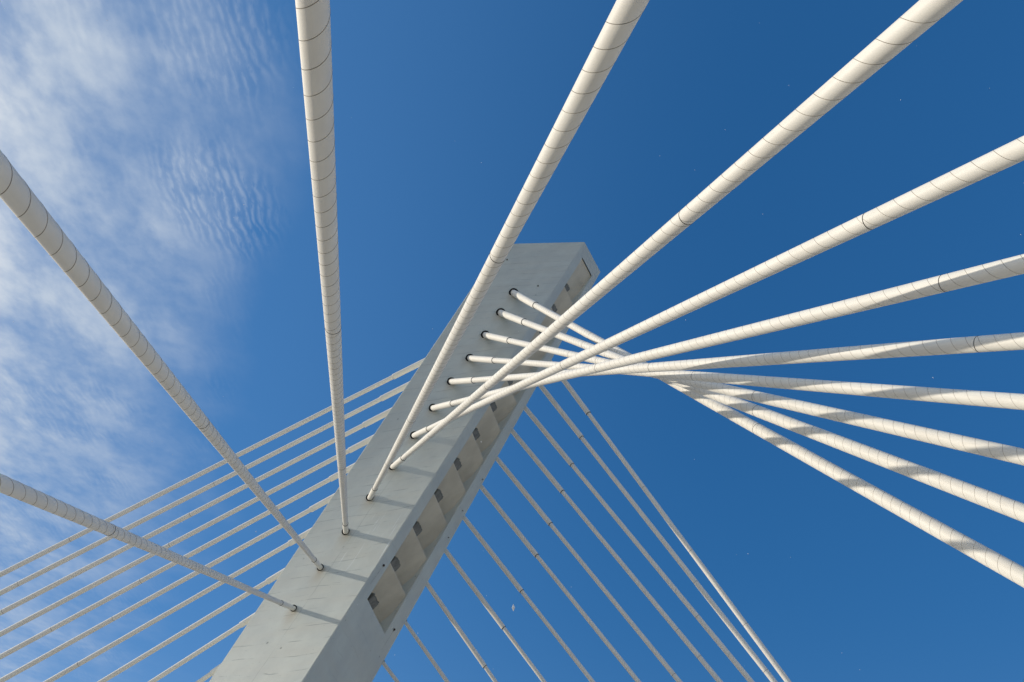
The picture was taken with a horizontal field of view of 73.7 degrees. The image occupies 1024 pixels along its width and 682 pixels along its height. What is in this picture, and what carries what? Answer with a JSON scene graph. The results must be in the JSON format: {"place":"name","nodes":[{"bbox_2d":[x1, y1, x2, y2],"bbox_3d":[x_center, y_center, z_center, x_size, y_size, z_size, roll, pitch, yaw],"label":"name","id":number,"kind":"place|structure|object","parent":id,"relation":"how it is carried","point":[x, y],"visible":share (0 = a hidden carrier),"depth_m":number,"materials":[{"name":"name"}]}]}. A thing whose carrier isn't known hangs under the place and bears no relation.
{"place":"outdoors","nodes":[
{"label":"outdoors","id":0,"kind":"place"},
{"bbox_2d":[0,0,1023,681],"label":"sky","id":1,"kind":"structure","parent":0,"point":[452,105],"materials":[{"name":"blue"}]},
{"bbox_2d":[4,8,1020,669],"bbox_3d":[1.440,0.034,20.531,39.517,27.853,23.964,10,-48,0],"label":"drifting flecks","id":2,"kind":"object","parent":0,"point":[432,328],"visible":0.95,"depth_m":6.47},
{"label":"ground","id":3,"kind":"structure","parent":0,"visible":0},
{"bbox_2d":[209,242,599,681],"bbox_3d":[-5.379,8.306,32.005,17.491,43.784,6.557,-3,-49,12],"label":"bridge pylon","id":4,"kind":"object","parent":3,"relation":"on","point":[379,560],"visible":0.76,"depth_m":30.89,"materials":[{"name":"paint"}]},
{"bbox_2d":[0,473,295,610],"bbox_3d":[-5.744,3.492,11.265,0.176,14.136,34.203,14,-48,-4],"label":"stay cable","id":5,"kind":"object","parent":4,"relation":"attached to","point":[15,489],"visible":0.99,"depth_m":8.81,"materials":[{"name":"white metal"}]},
{"bbox_2d":[0,150,322,569],"bbox_3d":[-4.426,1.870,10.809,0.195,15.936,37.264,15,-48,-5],"label":"stay cable","id":6,"kind":"object","parent":4,"relation":"attached to","point":[21,200],"visible":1,"depth_m":5.66,"materials":[{"name":"white metal"}]},
{"bbox_2d":[0,493,334,681],"bbox_3d":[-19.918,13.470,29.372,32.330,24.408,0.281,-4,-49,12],"label":"stay cable","id":7,"kind":"object","parent":4,"relation":"attached to","point":[319,504],"visible":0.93,"depth_m":30.56,"materials":[{"name":"white metal"}]},
{"bbox_2d":[43,528,310,681],"bbox_3d":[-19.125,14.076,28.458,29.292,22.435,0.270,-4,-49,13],"label":"stay cable","id":8,"kind":"object","parent":4,"relation":"attached to","point":[303,535],"visible":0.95,"depth_m":29.75,"materials":[{"name":"white metal"}]},
{"bbox_2d":[0,463,354,659],"bbox_3d":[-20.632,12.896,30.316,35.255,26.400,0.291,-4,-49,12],"label":"stay cable","id":9,"kind":"object","parent":4,"relation":"attached to","point":[333,477],"visible":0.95,"depth_m":31.59,"materials":[{"name":"white metal"}]},
{"bbox_2d":[0,435,372,636],"bbox_3d":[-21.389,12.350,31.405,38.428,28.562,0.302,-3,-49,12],"label":"stay cable","id":10,"kind":"object","parent":4,"relation":"attached to","point":[358,445],"visible":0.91,"depth_m":32.99,"materials":[{"name":"white metal"}]},
{"bbox_2d":[97,568,284,681],"bbox_3d":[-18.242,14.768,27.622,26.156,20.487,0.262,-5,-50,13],"label":"stay cable","id":11,"kind":"object","parent":4,"relation":"attached to","point":[272,578],"visible":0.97,"depth_m":29.02,"materials":[{"name":"white metal"}]},
{"bbox_2d":[0,408,390,615],"bbox_3d":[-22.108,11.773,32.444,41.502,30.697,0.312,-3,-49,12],"label":"stay cable","id":12,"kind":"object","parent":4,"relation":"attached to","point":[374,419],"visible":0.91,"depth_m":34.19,"materials":[{"name":"white metal"}]},
{"bbox_2d":[148,613,254,681],"bbox_3d":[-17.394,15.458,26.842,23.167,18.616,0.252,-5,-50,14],"label":"stay cable","id":13,"kind":"object","parent":4,"relation":"attached to","point":[244,622],"visible":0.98,"depth_m":28.29,"materials":[{"name":"white metal"}]},
{"bbox_2d":[0,382,408,595],"bbox_3d":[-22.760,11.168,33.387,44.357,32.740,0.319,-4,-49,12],"label":"stay cable","id":14,"kind":"object","parent":4,"relation":"attached to","point":[393,392],"visible":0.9,"depth_m":35.28,"materials":[{"name":"white metal"}]},
{"bbox_2d":[196,664,219,681],"bbox_3d":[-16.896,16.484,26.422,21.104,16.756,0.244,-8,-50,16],"label":"stay cable","id":15,"kind":"object","parent":4,"relation":"attached to","point":[208,675],"visible":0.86,"depth_m":27.69,"materials":[{"name":"white metal"}]},
{"bbox_2d":[0,358,424,576],"bbox_3d":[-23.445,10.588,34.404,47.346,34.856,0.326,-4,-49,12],"label":"stay cable","id":16,"kind":"object","parent":4,"relation":"attached to","point":[198,474],"visible":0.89,"depth_m":36.42,"materials":[{"name":"white metal"}]},
{"bbox_2d":[295,0,348,533],"bbox_3d":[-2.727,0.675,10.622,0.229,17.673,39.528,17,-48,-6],"label":"stay cable","id":17,"kind":"object","parent":4,"relation":"attached to","point":[314,28],"visible":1,"depth_m":5.46,"materials":[{"name":"white metal"}]},
{"bbox_2d":[382,660,399,681],"bbox_3d":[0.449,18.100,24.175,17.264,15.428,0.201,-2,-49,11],"label":"stay cable","id":18,"kind":"object","parent":4,"relation":"attached to","point":[390,672],"visible":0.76,"depth_m":29.75,"materials":[{"name":"white metal"}]},
{"bbox_2d":[405,620,449,681],"bbox_3d":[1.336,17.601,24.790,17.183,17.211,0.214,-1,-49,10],"label":"stay cable","id":19,"kind":"object","parent":4,"relation":"attached to","point":[428,654],"visible":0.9,"depth_m":30.13,"materials":[{"name":"white metal"}]},
{"bbox_2d":[426,582,497,681],"bbox_3d":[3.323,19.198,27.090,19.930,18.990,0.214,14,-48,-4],"label":"stay cable","id":20,"kind":"object","parent":4,"relation":"attached to","point":[476,654],"visible":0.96,"depth_m":31.28,"materials":[{"name":"white metal"}]},
{"bbox_2d":[444,548,546,681],"bbox_3d":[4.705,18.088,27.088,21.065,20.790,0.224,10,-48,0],"label":"stay cable","id":21,"kind":"object","parent":4,"relation":"attached to","point":[493,614],"visible":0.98,"depth_m":31.76,"materials":[{"name":"white metal"}]},
{"bbox_2d":[367,0,648,499],"bbox_3d":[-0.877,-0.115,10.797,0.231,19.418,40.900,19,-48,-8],"label":"stay cable","id":22,"kind":"object","parent":4,"relation":"attached to","point":[624,16],"visible":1,"depth_m":6.38,"materials":[{"name":"white metal"}]},
{"bbox_2d":[463,516,594,681],"bbox_3d":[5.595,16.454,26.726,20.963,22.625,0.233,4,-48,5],"label":"stay cable","id":23,"kind":"object","parent":4,"relation":"attached to","point":[505,570],"visible":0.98,"depth_m":31.87,"materials":[{"name":"white metal"}]},
{"bbox_2d":[480,485,640,681],"bbox_3d":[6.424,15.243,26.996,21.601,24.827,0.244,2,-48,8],"label":"stay cable","id":24,"kind":"object","parent":4,"relation":"attached to","point":[516,530],"visible":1,"depth_m":31.87,"materials":[{"name":"white metal"}]},
{"bbox_2d":[495,457,682,681],"bbox_3d":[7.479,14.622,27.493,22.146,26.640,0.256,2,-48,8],"label":"stay cable","id":25,"kind":"object","parent":4,"relation":"attached to","point":[549,522],"visible":1,"depth_m":32.12,"materials":[{"name":"white metal"}]},
{"bbox_2d":[511,429,722,681],"bbox_3d":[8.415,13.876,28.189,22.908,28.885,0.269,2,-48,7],"label":"stay cable","id":26,"kind":"object","parent":4,"relation":"attached to","point":[652,600],"visible":1,"depth_m":32.35,"materials":[{"name":"white metal"}]},
{"bbox_2d":[524,406,754,681],"bbox_3d":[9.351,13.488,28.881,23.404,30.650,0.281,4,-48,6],"label":"stay cable","id":27,"kind":"object","parent":4,"relation":"attached to","point":[668,581],"visible":0.99,"depth_m":32.77,"materials":[{"name":"white metal"}]},
{"bbox_2d":[538,385,777,681],"bbox_3d":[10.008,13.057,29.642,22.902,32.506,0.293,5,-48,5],"label":"stay cable","id":28,"kind":"object","parent":4,"relation":"attached to","point":[697,584],"visible":1,"depth_m":33.20,"materials":[{"name":"white metal"}]},
{"bbox_2d":[551,360,791,681],"bbox_3d":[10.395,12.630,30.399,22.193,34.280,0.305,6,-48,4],"label":"stay cable","id":29,"kind":"object","parent":4,"relation":"attached to","point":[725,597],"visible":1,"depth_m":33.33,"materials":[{"name":"white metal"}]},
{"bbox_2d":[390,0,962,468],"bbox_3d":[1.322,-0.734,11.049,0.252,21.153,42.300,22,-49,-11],"label":"stay cable","id":30,"kind":"object","parent":4,"relation":"attached to","point":[898,36],"visible":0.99,"depth_m":7.15,"materials":[{"name":"white metal"}]},
{"bbox_2d":[411,136,1023,437],"bbox_3d":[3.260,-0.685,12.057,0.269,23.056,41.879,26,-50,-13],"label":"stay cable","id":31,"kind":"object","parent":4,"relation":"attached to","point":[1005,156],"visible":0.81,"depth_m":9.46,"materials":[{"name":"white metal"}]},
{"bbox_2d":[430,254,1023,410],"bbox_3d":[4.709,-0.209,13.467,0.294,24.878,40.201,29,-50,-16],"label":"stay cable","id":32,"kind":"object","parent":4,"relation":"attached to","point":[989,272],"visible":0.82,"depth_m":11.76,"materials":[{"name":"white metal"}]},
{"bbox_2d":[448,332,1023,384],"bbox_3d":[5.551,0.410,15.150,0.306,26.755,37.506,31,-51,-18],"label":"stay cable","id":33,"kind":"object","parent":4,"relation":"attached to","point":[992,343],"visible":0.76,"depth_m":13.24,"materials":[{"name":"white metal"}]},
{"bbox_2d":[467,355,1023,409],"bbox_3d":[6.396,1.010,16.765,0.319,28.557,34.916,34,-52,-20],"label":"stay cable","id":34,"kind":"object","parent":4,"relation":"attached to","point":[981,398],"visible":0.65,"depth_m":14.73,"materials":[{"name":"white metal"}]},
{"bbox_2d":[482,332,1023,465],"bbox_3d":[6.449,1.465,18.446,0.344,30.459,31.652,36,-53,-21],"label":"stay cable","id":35,"kind":"object","parent":4,"relation":"attached to","point":[1002,452],"visible":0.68,"depth_m":15.26,"materials":[{"name":"white metal"}]},
{"bbox_2d":[498,310,1023,522],"bbox_3d":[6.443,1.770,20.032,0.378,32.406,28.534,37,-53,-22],"label":"stay cable","id":36,"kind":"object","parent":4,"relation":"attached to","point":[1001,504],"visible":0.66,"depth_m":15.65,"materials":[{"name":"white metal"}]},
{"bbox_2d":[511,290,1023,587],"bbox_3d":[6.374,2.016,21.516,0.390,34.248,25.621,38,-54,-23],"label":"stay cable","id":37,"kind":"object","parent":4,"relation":"attached to","point":[1007,568],"visible":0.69,"depth_m":16.02,"materials":[{"name":"white metal"}]}
]}

